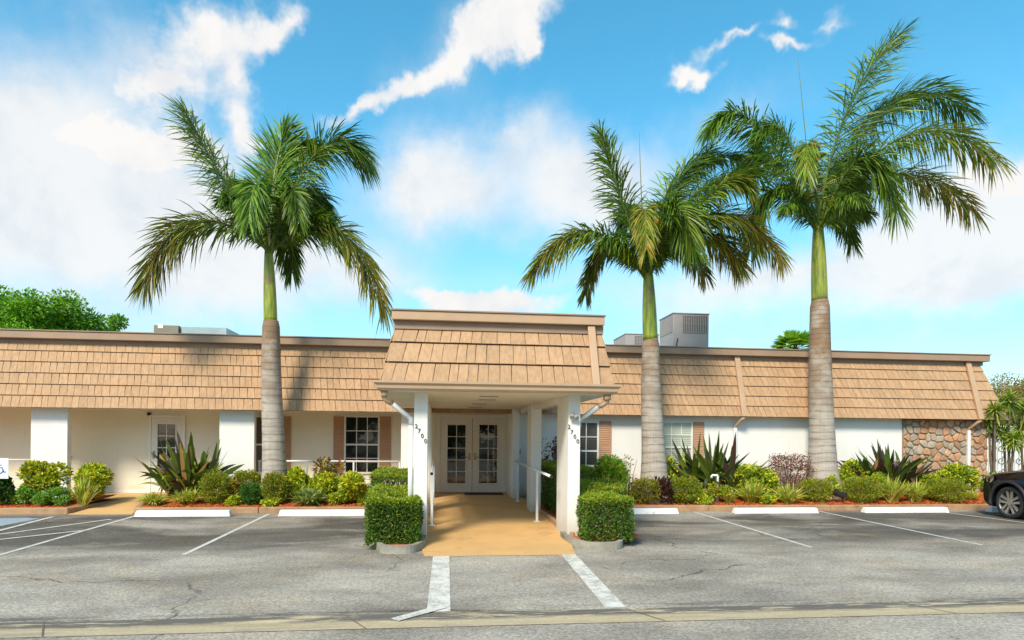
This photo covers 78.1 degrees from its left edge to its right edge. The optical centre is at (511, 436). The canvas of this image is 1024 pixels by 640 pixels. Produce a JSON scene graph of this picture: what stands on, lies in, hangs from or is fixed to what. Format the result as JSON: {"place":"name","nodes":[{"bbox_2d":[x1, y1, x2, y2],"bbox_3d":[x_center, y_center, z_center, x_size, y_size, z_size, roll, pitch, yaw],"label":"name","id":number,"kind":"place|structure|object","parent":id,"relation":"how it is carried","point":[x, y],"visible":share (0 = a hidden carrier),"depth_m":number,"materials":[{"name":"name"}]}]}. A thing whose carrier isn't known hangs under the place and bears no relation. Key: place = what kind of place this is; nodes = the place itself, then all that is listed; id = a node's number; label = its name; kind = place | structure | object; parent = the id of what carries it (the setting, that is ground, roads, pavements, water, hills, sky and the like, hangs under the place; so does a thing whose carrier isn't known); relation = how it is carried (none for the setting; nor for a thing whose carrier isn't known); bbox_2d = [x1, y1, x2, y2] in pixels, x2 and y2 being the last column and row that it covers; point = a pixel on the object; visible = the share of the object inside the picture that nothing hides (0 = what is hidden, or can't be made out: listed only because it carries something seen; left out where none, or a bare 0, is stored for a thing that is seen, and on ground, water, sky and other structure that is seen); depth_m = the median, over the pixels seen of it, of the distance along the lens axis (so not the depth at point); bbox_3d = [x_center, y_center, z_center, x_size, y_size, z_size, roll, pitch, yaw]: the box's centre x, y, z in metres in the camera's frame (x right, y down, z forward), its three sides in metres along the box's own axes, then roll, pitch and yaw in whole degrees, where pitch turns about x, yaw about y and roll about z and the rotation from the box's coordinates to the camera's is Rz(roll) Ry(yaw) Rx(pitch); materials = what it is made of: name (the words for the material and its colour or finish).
{"place":"outdoors","nodes":[
{"label":"outdoors","id":0,"kind":"place"},
{"bbox_2d":[68,499,140,514],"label":"path","id":1,"kind":"structure","parent":0,"point":[124,506],"depth_m":14.08,"materials":[{"name":"beige concrete"}]},
{"bbox_2d":[0,491,986,537],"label":"mulch bed","id":2,"kind":"object","parent":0,"point":[289,501],"visible":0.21,"depth_m":14.86,"materials":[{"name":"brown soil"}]},
{"bbox_2d":[0,458,8,478],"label":"parking sign","id":3,"kind":"object","parent":2,"relation":"on","point":[4,468],"visible":1,"depth_m":13.59,"materials":[{"name":"white metal"}]},
{"bbox_2d":[0,476,15,504],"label":"round shrub","id":4,"kind":"object","parent":2,"relation":"on","point":[7,488],"visible":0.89,"depth_m":13.73,"materials":[{"name":"green plant"}]},
{"bbox_2d":[8,485,37,504],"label":"flowering shrub","id":5,"kind":"object","parent":2,"relation":"on","point":[24,494],"visible":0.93,"depth_m":13.79,"materials":[{"name":"green plant"}]},
{"bbox_2d":[15,459,73,491],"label":"croton shrub","id":6,"kind":"object","parent":2,"relation":"on","point":[34,474],"visible":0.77,"depth_m":14.24,"materials":[{"name":"yellow plant"}]},
{"bbox_2d":[29,486,72,505],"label":"flowering shrub","id":7,"kind":"object","parent":2,"relation":"on","point":[50,495],"visible":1,"depth_m":13.79,"materials":[{"name":"green plant"}]},
{"bbox_2d":[67,474,99,504],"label":"flax clump","id":8,"kind":"object","parent":2,"relation":"on","point":[84,494],"visible":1,"depth_m":13.95,"materials":[{"name":"green plant"}]},
{"bbox_2d":[71,461,114,501],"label":"croton shrub","id":9,"kind":"object","parent":2,"relation":"on","point":[98,473],"visible":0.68,"depth_m":14.42,"materials":[{"name":"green plant"}]},
{"bbox_2d":[135,491,171,504],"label":"flax clump","id":10,"kind":"object","parent":2,"relation":"on","point":[152,499],"visible":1,"depth_m":14.06,"materials":[{"name":"green plant"}]},
{"bbox_2d":[168,487,205,504],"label":"flax clump","id":11,"kind":"object","parent":2,"relation":"on","point":[189,496],"visible":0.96,"depth_m":14.21,"materials":[{"name":"green plant"}]},
{"bbox_2d":[135,431,243,497],"bbox_3d":[-7.535,0.686,14.943,2.594,1.674,1.749,1,0,-7],"label":"spider lily","id":12,"kind":"object","parent":2,"relation":"on","point":[179,470],"visible":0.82,"depth_m":14.62,"materials":[{"name":"green plant"}]},
{"bbox_2d":[197,470,233,503],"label":"round shrub","id":13,"kind":"object","parent":2,"relation":"on","point":[213,495],"visible":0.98,"depth_m":14.29,"materials":[{"name":"green plant"}]},
{"bbox_2d":[224,478,240,497],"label":"croton shrub","id":14,"kind":"object","parent":2,"relation":"on","point":[235,489],"visible":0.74,"depth_m":14.50,"materials":[{"name":"green plant"}]},
{"bbox_2d":[224,494,242,505],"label":"shrub","id":15,"kind":"object","parent":2,"relation":"on","point":[231,500],"visible":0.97,"depth_m":14.17,"materials":[{"name":"green plant"}]},
{"bbox_2d":[232,469,260,495],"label":"round shrub","id":16,"kind":"object","parent":2,"relation":"on","point":[252,475],"visible":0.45,"depth_m":14.94,"materials":[{"name":"green plant"}]},
{"bbox_2d":[238,482,263,504],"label":"round shrub","id":17,"kind":"object","parent":2,"relation":"on","point":[250,493],"visible":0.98,"depth_m":14.24,"materials":[{"name":"green plant"}]},
{"bbox_2d":[125,91,393,498],"bbox_3d":[-5.813,-3.291,15.249,6.235,9.867,3.547,1,0,-7],"label":"palm tree","id":18,"kind":"object","parent":2,"relation":"on","point":[289,202],"visible":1,"depth_m":14.89,"materials":[{"name":"green plant"}]},
{"bbox_2d":[259,497,282,506],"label":"shrub","id":19,"kind":"object","parent":2,"relation":"on","point":[267,502],"visible":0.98,"depth_m":14.16,"materials":[{"name":"green plant"}]},
{"bbox_2d":[258,471,292,503],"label":"round shrub","id":20,"kind":"object","parent":2,"relation":"on","point":[276,480],"visible":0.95,"depth_m":14.35,"materials":[{"name":"green plant"}]},
{"bbox_2d":[286,465,315,497],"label":"croton shrub","id":21,"kind":"object","parent":2,"relation":"on","point":[299,479],"visible":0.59,"depth_m":14.91,"materials":[{"name":"green plant"}]},
{"bbox_2d":[287,485,329,505],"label":"flax clump","id":22,"kind":"object","parent":2,"relation":"on","point":[306,497],"visible":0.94,"depth_m":14.30,"materials":[{"name":"green plant"}]},
{"bbox_2d":[308,470,340,499],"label":"croton shrub","id":23,"kind":"object","parent":2,"relation":"on","point":[326,480],"visible":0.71,"depth_m":14.90,"materials":[{"name":"green plant"}]},
{"bbox_2d":[312,456,345,478],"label":"croton shrub","id":24,"kind":"object","parent":2,"relation":"on","point":[327,466],"visible":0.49,"depth_m":15.40,"materials":[{"name":"green plant"}]},
{"bbox_2d":[326,492,350,505],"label":"shrub","id":25,"kind":"object","parent":2,"relation":"on","point":[335,498],"visible":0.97,"depth_m":14.43,"materials":[{"name":"green plant"}]},
{"bbox_2d":[335,470,368,501],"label":"croton shrub","id":26,"kind":"object","parent":2,"relation":"on","point":[352,485],"visible":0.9,"depth_m":14.42,"materials":[{"name":"green plant"}]},
{"bbox_2d":[356,491,366,504],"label":"shrub","id":27,"kind":"object","parent":2,"relation":"on","point":[361,499],"visible":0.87,"depth_m":14.52,"materials":[{"name":"green plant"}]},
{"bbox_2d":[364,482,407,535],"bbox_3d":[-2.073,1.274,11.024,0.910,0.880,1.578,1,0,-7],"label":"box hedge","id":28,"kind":"object","parent":2,"relation":"on","point":[388,489],"visible":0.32,"depth_m":10.59,"materials":[{"name":"green plant"}]},
{"bbox_2d":[367,466,413,489],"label":"box hedge","id":29,"kind":"object","parent":2,"relation":"on","point":[385,474],"visible":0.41,"depth_m":12.16,"materials":[{"name":"green plant"}]},
{"bbox_2d":[541,459,596,513],"bbox_3d":[1.192,1.132,14.231,0.911,1.172,2.768,1,0,-7],"label":"box hedge","id":30,"kind":"object","parent":2,"relation":"on","point":[549,492],"visible":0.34,"depth_m":13.88,"materials":[{"name":"green plant"}]},
{"bbox_2d":[580,477,628,524],"bbox_3d":[1.531,1.271,12.058,1.100,0.932,1.786,1,0,-7],"label":"box hedge","id":31,"kind":"object","parent":2,"relation":"on","point":[606,485],"visible":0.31,"depth_m":11.54,"materials":[{"name":"green plant"}]},
{"bbox_2d":[590,453,629,491],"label":"round shrub","id":32,"kind":"object","parent":2,"relation":"on","point":[616,468],"visible":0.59,"depth_m":15.48,"materials":[{"name":"green plant"}]},
{"bbox_2d":[628,475,662,503],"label":"round shrub","id":33,"kind":"object","parent":2,"relation":"on","point":[637,484],"visible":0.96,"depth_m":15.26,"materials":[{"name":"green plant"}]},
{"bbox_2d":[517,119,796,503],"bbox_3d":[3.528,-3.156,15.876,6.803,9.770,3.726,1,0,-29],"label":"palm tree","id":34,"kind":"object","parent":2,"relation":"on","point":[670,228],"visible":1,"depth_m":15.64,"materials":[{"name":"green plant"}]},
{"bbox_2d":[651,474,675,504],"bbox_3d":[3.673,1.299,15.316,0.661,0.803,0.530,1,0,-7],"label":"cordyline","id":35,"kind":"object","parent":2,"relation":"on","point":[664,488],"visible":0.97,"depth_m":15.25,"materials":[{"name":"purple plant"}]},
{"bbox_2d":[666,455,678,476],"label":"croton shrub","id":36,"kind":"object","parent":2,"relation":"on","point":[670,459],"visible":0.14,"depth_m":16.16,"materials":[{"name":"green plant"}]},
{"bbox_2d":[667,474,702,503],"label":"round shrub","id":37,"kind":"object","parent":2,"relation":"on","point":[693,484],"visible":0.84,"depth_m":15.35,"materials":[{"name":"green plant"}]},
{"bbox_2d":[689,491,714,504],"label":"shrub","id":38,"kind":"object","parent":2,"relation":"on","point":[705,499],"visible":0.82,"depth_m":15.31,"materials":[{"name":"green plant"}]},
{"bbox_2d":[698,480,732,502],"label":"shrub","id":39,"kind":"object","parent":2,"relation":"on","point":[713,491],"visible":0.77,"depth_m":15.56,"materials":[{"name":"green plant"}]},
{"bbox_2d":[667,432,774,495],"bbox_3d":[5.171,0.745,16.320,3.310,1.814,1.651,1,0,-7],"label":"spider lily","id":40,"kind":"object","parent":2,"relation":"on","point":[718,464],"visible":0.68,"depth_m":16.02,"materials":[{"name":"green plant"}]},
{"bbox_2d":[721,488,738,503],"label":"flax clump","id":41,"kind":"object","parent":2,"relation":"on","point":[728,499],"visible":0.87,"depth_m":15.56,"materials":[{"name":"green plant"}]},
{"bbox_2d":[733,477,772,501],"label":"flax clump","id":42,"kind":"object","parent":2,"relation":"on","point":[750,493],"visible":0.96,"depth_m":15.69,"materials":[{"name":"green plant"}]},
{"bbox_2d":[731,463,780,497],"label":"croton shrub","id":43,"kind":"object","parent":2,"relation":"on","point":[768,475],"visible":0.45,"depth_m":16.03,"materials":[{"name":"green plant"}]},
{"bbox_2d":[757,494,776,504],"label":"shrub","id":44,"kind":"object","parent":2,"relation":"on","point":[768,499],"visible":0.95,"depth_m":15.49,"materials":[{"name":"green plant"}]},
{"bbox_2d":[770,483,807,503],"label":"flax clump","id":45,"kind":"object","parent":2,"relation":"on","point":[787,495],"visible":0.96,"depth_m":15.65,"materials":[{"name":"green plant"}]},
{"bbox_2d":[764,451,816,489],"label":"red shrub","id":46,"kind":"object","parent":2,"relation":"on","point":[800,467],"visible":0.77,"depth_m":16.71,"materials":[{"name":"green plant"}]},
{"bbox_2d":[795,477,835,502],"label":"round shrub","id":47,"kind":"object","parent":2,"relation":"on","point":[806,484],"visible":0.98,"depth_m":15.92,"materials":[{"name":"green plant"}]},
{"bbox_2d":[823,474,841,497],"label":"shrub","id":48,"kind":"object","parent":2,"relation":"on","point":[828,479],"visible":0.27,"depth_m":16.40,"materials":[{"name":"green plant"}]},
{"bbox_2d":[838,459,870,490],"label":"croton shrub","id":49,"kind":"object","parent":2,"relation":"on","point":[846,471],"visible":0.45,"depth_m":16.89,"materials":[{"name":"green plant"}]},
{"bbox_2d":[692,16,1018,498],"bbox_3d":[9.114,-4.976,17.109,8.964,13.508,3.834,1,0,-7],"label":"palm tree","id":50,"kind":"object","parent":2,"relation":"on","point":[842,201],"visible":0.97,"depth_m":16.87,"materials":[{"name":"green plant"}]},
{"bbox_2d":[840,474,883,502],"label":"round shrub","id":51,"kind":"object","parent":2,"relation":"on","point":[865,483],"visible":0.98,"depth_m":15.96,"materials":[{"name":"green plant"}]},
{"bbox_2d":[869,471,886,499],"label":"shrub","id":52,"kind":"object","parent":2,"relation":"on","point":[880,476],"visible":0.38,"depth_m":16.43,"materials":[{"name":"green plant"}]},
{"bbox_2d":[838,439,943,492],"bbox_3d":[10.107,0.938,17.184,3.221,1.761,1.720,1,0,-7],"label":"spider lily","id":53,"kind":"object","parent":2,"relation":"on","point":[884,463],"visible":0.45,"depth_m":16.80,"materials":[{"name":"green plant"}]},
{"bbox_2d":[876,474,913,501],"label":"flax clump","id":54,"kind":"object","parent":2,"relation":"on","point":[894,491],"visible":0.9,"depth_m":16.11,"materials":[{"name":"green plant"}]},
{"bbox_2d":[899,479,928,502],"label":"flax clump","id":55,"kind":"object","parent":2,"relation":"on","point":[916,492],"visible":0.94,"depth_m":16.15,"materials":[{"name":"green plant"}]},
{"bbox_2d":[920,473,944,499],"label":"shrub","id":56,"kind":"object","parent":2,"relation":"on","point":[927,476],"visible":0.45,"depth_m":16.60,"materials":[{"name":"green plant"}]},
{"bbox_2d":[922,477,972,503],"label":"round shrub","id":57,"kind":"object","parent":2,"relation":"on","point":[957,485],"visible":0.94,"depth_m":16.13,"materials":[{"name":"green plant"}]},
{"bbox_2d":[932,462,980,493],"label":"croton shrub","id":58,"kind":"object","parent":2,"relation":"on","point":[956,470],"visible":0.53,"depth_m":17.00,"materials":[{"name":"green plant"}]},
{"bbox_2d":[982,397,1015,473],"bbox_3d":[13.816,0.322,18.093,0.998,2.919,1.243,1,0,29],"label":"dracaena","id":59,"kind":"object","parent":2,"relation":"on","point":[991,427],"visible":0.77,"depth_m":17.99,"materials":[{"name":"green plant"}]},
{"bbox_2d":[990,389,1023,471],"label":"dracaena","id":60,"kind":"object","parent":2,"relation":"on","point":[1010,439],"visible":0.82,"depth_m":18.16,"materials":[{"name":"green plant"}]},
{"bbox_2d":[1010,396,1023,469],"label":"dracaena","id":61,"kind":"object","parent":2,"relation":"on","point":[1020,426],"visible":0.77,"depth_m":18.43,"materials":[{"name":"green plant"}]},
{"bbox_2d":[422,492,574,555],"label":"entrance walkway","id":62,"kind":"structure","parent":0,"point":[483,525],"depth_m":11.47,"materials":[{"name":"beige concrete"}]},
{"bbox_2d":[428,460,435,525],"bbox_3d":[-1.683,1.127,13.422,0.120,1.075,4.550,1,0,-7],"label":"handrail","id":63,"kind":"object","parent":62,"relation":"on","point":[432,486],"visible":1,"depth_m":11.79,"materials":[{"name":"metal"}]},
{"bbox_2d":[464,492,503,494],"bbox_3d":[-0.785,1.573,17.355,1.048,0.015,0.600,1,0,-7],"label":"doormat","id":64,"kind":"object","parent":62,"relation":"on","point":[483,493],"visible":1,"depth_m":17.31,"materials":[{"name":"black rubber"}]},
{"bbox_2d":[514,460,552,521],"bbox_3d":[0.374,1.141,13.482,0.120,1.065,5.300,1,0,-7],"label":"handrail","id":65,"kind":"object","parent":62,"relation":"on","point":[537,474],"visible":1,"depth_m":12.42,"materials":[{"name":"metal"}]},
{"bbox_2d":[0,510,1023,622],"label":"parking lot","id":66,"kind":"structure","parent":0,"point":[269,565],"depth_m":8.41,"materials":[{"name":"grey asphalt"}]},
{"bbox_2d":[0,518,38,525],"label":"blue parking line","id":67,"kind":"object","parent":66,"relation":"on","point":[5,521],"visible":1,"depth_m":12.44,"materials":[{"name":"paint"}]},
{"bbox_2d":[134,510,231,516],"bbox_3d":[-6.918,1.621,13.319,1.909,0.126,0.193,1,0,-7],"label":"wheel stop","id":68,"kind":"object","parent":66,"relation":"on","point":[183,513],"visible":1,"depth_m":13.25,"materials":[{"name":"paint"}]},
{"bbox_2d":[278,509,364,515],"bbox_3d":[-4.083,1.647,13.645,1.825,0.126,0.193,1,0,-7],"label":"wheel stop","id":69,"kind":"object","parent":66,"relation":"on","point":[334,512],"visible":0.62,"depth_m":13.58,"materials":[{"name":"paint"}]},
{"bbox_2d":[376,535,425,553],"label":"planter kerb","id":70,"kind":"structure","parent":66,"relation":"on","point":[396,548],"depth_m":9.36,"materials":[{"name":"concrete"}]},
{"bbox_2d":[363,493,424,547],"bbox_3d":[-1.847,1.298,9.932,0.932,0.813,0.771,1,0,-7],"label":"box hedge","id":71,"kind":"object","parent":70,"relation":"on","point":[389,522],"visible":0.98,"depth_m":9.68,"materials":[{"name":"green plant"}]},
{"bbox_2d":[0,496,995,535],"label":"kerb","id":72,"kind":"structure","parent":66,"relation":"on","point":[73,509],"depth_m":14.15,"materials":[{"name":"beige concrete"}]},
{"bbox_2d":[560,531,622,550],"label":"planter kerb","id":73,"kind":"structure","parent":66,"relation":"on","point":[578,542],"depth_m":9.82,"materials":[{"name":"concrete"}]},
{"bbox_2d":[575,489,635,542],"bbox_3d":[1.501,1.306,10.529,0.910,0.832,1.305,1,0,-7],"label":"box hedge","id":74,"kind":"object","parent":73,"relation":"on","point":[593,506],"visible":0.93,"depth_m":10.07,"materials":[{"name":"green plant"}]},
{"bbox_2d":[630,508,678,513],"bbox_3d":[3.029,1.710,14.462,1.587,0.126,0.193,1,0,-7],"label":"wheel stop","id":75,"kind":"object","parent":66,"relation":"on","point":[655,511],"visible":0.56,"depth_m":14.42,"materials":[{"name":"paint"}]},
{"bbox_2d":[732,507,818,513],"bbox_3d":[6.182,1.738,14.824,2.070,0.126,0.193,1,0,-7],"label":"wheel stop","id":76,"kind":"object","parent":66,"relation":"on","point":[784,510],"visible":1,"depth_m":14.74,"materials":[{"name":"paint"}]},
{"bbox_2d":[861,507,948,512],"bbox_3d":[9.462,1.767,15.201,2.177,0.126,0.193,1,0,-7],"label":"wheel stop","id":77,"kind":"object","parent":66,"relation":"on","point":[904,510],"visible":1,"depth_m":15.12,"materials":[{"name":"paint"}]},
{"bbox_2d":[983,470,1023,518],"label":"parked car","id":78,"kind":"object","parent":66,"relation":"on","point":[1003,492],"visible":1,"depth_m":14.24,"materials":[{"name":"black paint"}]},
{"bbox_2d":[0,612,1023,639],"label":"road","id":79,"kind":"structure","parent":0,"point":[993,626],"depth_m":5.70,"materials":[{"name":"grey asphalt"}]},
{"bbox_2d":[0,0,1023,392],"label":"sky","id":80,"kind":"structure","parent":0,"point":[478,113],"materials":[{"name":"blue"}]},
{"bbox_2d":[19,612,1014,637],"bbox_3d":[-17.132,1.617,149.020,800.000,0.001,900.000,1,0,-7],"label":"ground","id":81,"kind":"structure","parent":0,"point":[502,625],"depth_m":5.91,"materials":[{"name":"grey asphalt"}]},
{"bbox_2d":[0,284,110,330],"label":"tree","id":82,"kind":"object","parent":81,"relation":"on","point":[27,311],"visible":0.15,"depth_m":31.87,"materials":[{"name":"green plant"}]},
{"bbox_2d":[54,312,129,331],"bbox_3d":[-23.846,-2.701,35.445,5.369,8.708,4.963,1,0,-7],"label":"tree","id":83,"kind":"object","parent":81,"relation":"on","point":[117,325],"visible":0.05,"depth_m":35.52,"materials":[{"name":"green plant"}]},
{"bbox_2d":[71,493,166,503],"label":"porch floor","id":84,"kind":"structure","parent":81,"relation":"on","point":[119,496],"depth_m":15.74,"materials":[{"name":"beige concrete"}]},
{"bbox_2d":[258,460,400,488],"bbox_3d":[-4.740,1.083,16.468,3.618,0.919,0.050,1,0,-7],"label":"porch railing","id":85,"kind":"object","parent":84,"relation":"on","point":[260,461],"visible":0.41,"depth_m":16.45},
{"bbox_2d":[0,308,1008,540],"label":"office building","id":86,"kind":"structure","parent":81,"relation":"on","point":[474,401],"depth_m":16.42,"materials":[{"name":"beige paint"}]},
{"bbox_2d":[151,417,182,491],"bbox_3d":[-9.191,0.493,16.804,0.789,1.995,0.109,1,0,-7],"label":"door","id":87,"kind":"structure","parent":86,"relation":"in","point":[161,427],"depth_m":16.82,"materials":[{"name":"white paint"}]},
{"bbox_2d":[154,324,239,334],"bbox_3d":[-9.639,-2.921,19.520,2.299,0.870,1.010,1,0,-7],"label":"roof duct","id":88,"kind":"object","parent":86,"relation":"on","point":[160,328],"visible":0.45,"depth_m":19.12,"materials":[{"name":"white metal"}]},
{"bbox_2d":[256,415,261,472],"bbox_3d":[-6.717,0.222,17.116,0.804,1.573,0.060,1,0,-7],"label":"window","id":89,"kind":"structure","parent":86,"relation":"in","point":[258,418],"depth_m":17.12,"materials":[{"name":"glass"}]},
{"bbox_2d":[344,415,379,473],"bbox_3d":[-4.140,0.226,17.412,0.956,1.598,0.060,1,0,-7],"label":"window","id":90,"kind":"structure","parent":86,"relation":"in","point":[361,433],"depth_m":17.43,"materials":[{"name":"glass"}]},
{"bbox_2d":[440,418,471,491],"bbox_3d":[-1.560,0.524,17.660,0.884,2.074,0.109,1,0,-7],"label":"door","id":91,"kind":"structure","parent":86,"relation":"in","point":[456,433],"depth_m":17.69,"materials":[{"name":"paint"}]},
{"bbox_2d":[472,418,504,491],"bbox_3d":[-0.653,0.532,17.765,0.918,2.074,0.109,1,0,-7],"label":"door","id":92,"kind":"structure","parent":86,"relation":"in","point":[488,448],"depth_m":17.79,"materials":[{"name":"paint"}]},
{"bbox_2d":[580,421,598,466],"bbox_3d":[1.838,0.201,16.890,0.987,1.224,0.060,1,0,-7],"label":"window","id":93,"kind":"structure","parent":86,"relation":"in","point":[589,431],"depth_m":16.93,"materials":[{"name":"glass"}]},
{"bbox_2d":[613,333,659,344],"bbox_3d":[4.688,-3.090,23.972,1.300,1.364,1.672,1,0,-7],"label":"air conditioner","id":94,"kind":"object","parent":86,"relation":"on","point":[630,339],"visible":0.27,"depth_m":23.16,"materials":[{"name":"metal"}]},
{"bbox_2d":[663,421,692,467],"bbox_3d":[4.476,0.299,17.193,0.923,1.428,0.060,1,0,-7],"label":"window","id":95,"kind":"structure","parent":86,"relation":"in","point":[673,430],"depth_m":17.21,"materials":[{"name":"white glass"}]},
{"bbox_2d":[659,312,709,346],"bbox_3d":[5.706,-3.260,20.994,1.244,1.441,1.322,1,0,-7],"label":"air conditioner","id":96,"kind":"object","parent":86,"relation":"on","point":[684,329],"visible":0.83,"depth_m":20.40,"materials":[{"name":"metal"}]},
{"bbox_2d":[0,599,1023,637],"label":"concrete gutter","id":97,"kind":"object","parent":81,"relation":"on","point":[151,626],"visible":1,"depth_m":6.04,"materials":[{"name":"beige concrete"}]},
{"bbox_2d":[770,330,808,349],"bbox_3d":[14.243,-1.730,31.854,2.523,7.425,2.463,1,0,-7],"label":"tree","id":98,"kind":"object","parent":81,"relation":"on","point":[794,338],"visible":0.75,"depth_m":31.45,"materials":[{"name":"green plant"}]},
{"bbox_2d":[987,426,1020,473],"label":"screen wall","id":99,"kind":"structure","parent":81,"relation":"on","point":[1003,458],"depth_m":23.20,"materials":[{"name":"white paint"}]},
{"bbox_2d":[987,438,1023,474],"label":"white fence","id":100,"kind":"object","parent":81,"relation":"on","point":[1002,457],"visible":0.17,"depth_m":21.53,"materials":[{"name":"metal"}]},
{"bbox_2d":[988,372,1023,425],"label":"tree","id":101,"kind":"object","parent":81,"relation":"on","point":[1001,387],"visible":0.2,"depth_m":37.02,"materials":[{"name":"green plant"}]},
{"bbox_2d":[541,436,582,461],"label":"purple shrub","id":102,"kind":"object","parent":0,"point":[554,452],"visible":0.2,"depth_m":15.79,"materials":[{"name":"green plant"}]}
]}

